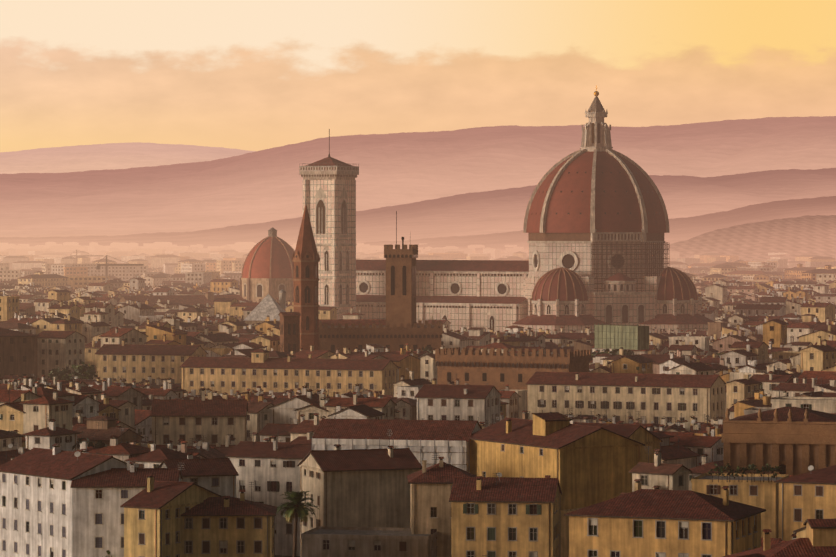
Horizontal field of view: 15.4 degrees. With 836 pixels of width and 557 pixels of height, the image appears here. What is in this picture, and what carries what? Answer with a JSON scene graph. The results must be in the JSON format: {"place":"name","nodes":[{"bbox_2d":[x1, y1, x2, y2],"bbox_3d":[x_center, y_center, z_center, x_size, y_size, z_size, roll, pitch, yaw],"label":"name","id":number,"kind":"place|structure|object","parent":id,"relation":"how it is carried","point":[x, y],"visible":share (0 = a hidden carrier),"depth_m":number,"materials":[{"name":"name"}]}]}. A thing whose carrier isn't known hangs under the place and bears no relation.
{"place":"outdoors","nodes":[
{"label":"outdoors","id":0,"kind":"place"},
{"bbox_2d":[0,142,255,173],"bbox_3d":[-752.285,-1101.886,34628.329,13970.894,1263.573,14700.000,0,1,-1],"label":"hill","id":1,"kind":"structure","parent":0,"point":[82,158],"depth_m":38820.53,"materials":[{"name":"paint"}]},
{"bbox_2d":[275,555,299,556],"bbox_3d":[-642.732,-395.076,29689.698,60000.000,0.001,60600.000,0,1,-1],"label":"ground","id":2,"kind":"structure","parent":0,"point":[284,556],"depth_m":528.40,"materials":[{"name":"paint"}]},
{"bbox_2d":[277,490,318,556],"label":"palm tree","id":3,"kind":"object","parent":2,"relation":"on","point":[296,510],"visible":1,"depth_m":444.14,"materials":[{"name":"foliage"},{"name":"bark"}]},
{"bbox_2d":[299,129,358,318],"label":"bell tower","id":4,"kind":"structure","parent":2,"relation":"on","point":[329,191],"depth_m":1315.89,"materials":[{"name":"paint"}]},
{"bbox_2d":[69,204,590,412],"bbox_3d":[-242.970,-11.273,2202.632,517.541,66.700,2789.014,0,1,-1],"label":"buildings","id":5,"kind":"structure","parent":2,"relation":"on","point":[280,269],"depth_m":995.30,"materials":[{"name":"paint"}]},
{"bbox_2d":[9,249,782,556],"bbox_3d":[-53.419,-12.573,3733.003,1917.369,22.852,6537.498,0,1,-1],"label":"trees","id":6,"kind":"object","parent":2,"relation":"on","point":[77,372],"visible":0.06,"depth_m":881.03,"materials":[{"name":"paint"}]},
{"bbox_2d":[0,323,835,556],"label":"buildings","id":7,"kind":"structure","parent":2,"relation":"on","point":[451,483],"depth_m":503.76,"materials":[{"name":"paint"}]},
{"bbox_2d":[0,274,835,556],"bbox_3d":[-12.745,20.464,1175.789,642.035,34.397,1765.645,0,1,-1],"label":"town houses","id":8,"kind":"structure","parent":2,"relation":"on","point":[774,342],"depth_m":869.01,"materials":[{"name":"paint"}]},
{"bbox_2d":[356,85,712,333],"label":"cathedral","id":9,"kind":"structure","parent":2,"relation":"on","point":[596,224],"depth_m":1280.88,"materials":[{"name":"paint"}]},
{"bbox_2d":[0,116,835,237],"bbox_3d":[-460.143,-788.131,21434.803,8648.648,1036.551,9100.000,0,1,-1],"label":"hill","id":10,"kind":"structure","parent":0,"point":[263,186],"depth_m":21850.35,"materials":[{"name":"paint"}]},
{"bbox_2d":[0,168,835,247],"bbox_3d":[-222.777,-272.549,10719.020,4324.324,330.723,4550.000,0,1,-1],"label":"hill","id":11,"kind":"structure","parent":0,"point":[498,211],"depth_m":11142.77,"materials":[{"name":"paint"}]},
{"bbox_2d":[0,242,835,289],"bbox_3d":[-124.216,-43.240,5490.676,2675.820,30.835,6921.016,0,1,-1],"label":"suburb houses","id":12,"kind":"structure","parent":0,"point":[50,264],"depth_m":3287.75,"materials":[{"name":"paint"}]},
{"bbox_2d":[0,0,835,151],"label":"sky","id":13,"kind":"structure","parent":0,"point":[250,75],"materials":[{"name":"orange"}]},
{"bbox_2d":[364,196,835,252],"bbox_3d":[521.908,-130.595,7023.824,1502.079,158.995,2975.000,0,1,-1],"label":"hill","id":14,"kind":"structure","parent":0,"point":[684,229],"depth_m":7904.15,"materials":[{"name":"paint"}]},
{"bbox_2d":[664,215,835,261],"bbox_3d":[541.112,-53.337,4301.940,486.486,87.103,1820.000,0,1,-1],"label":"hill","id":15,"kind":"structure","parent":0,"point":[805,235],"depth_m":4730.48,"materials":[{"name":"paint"}]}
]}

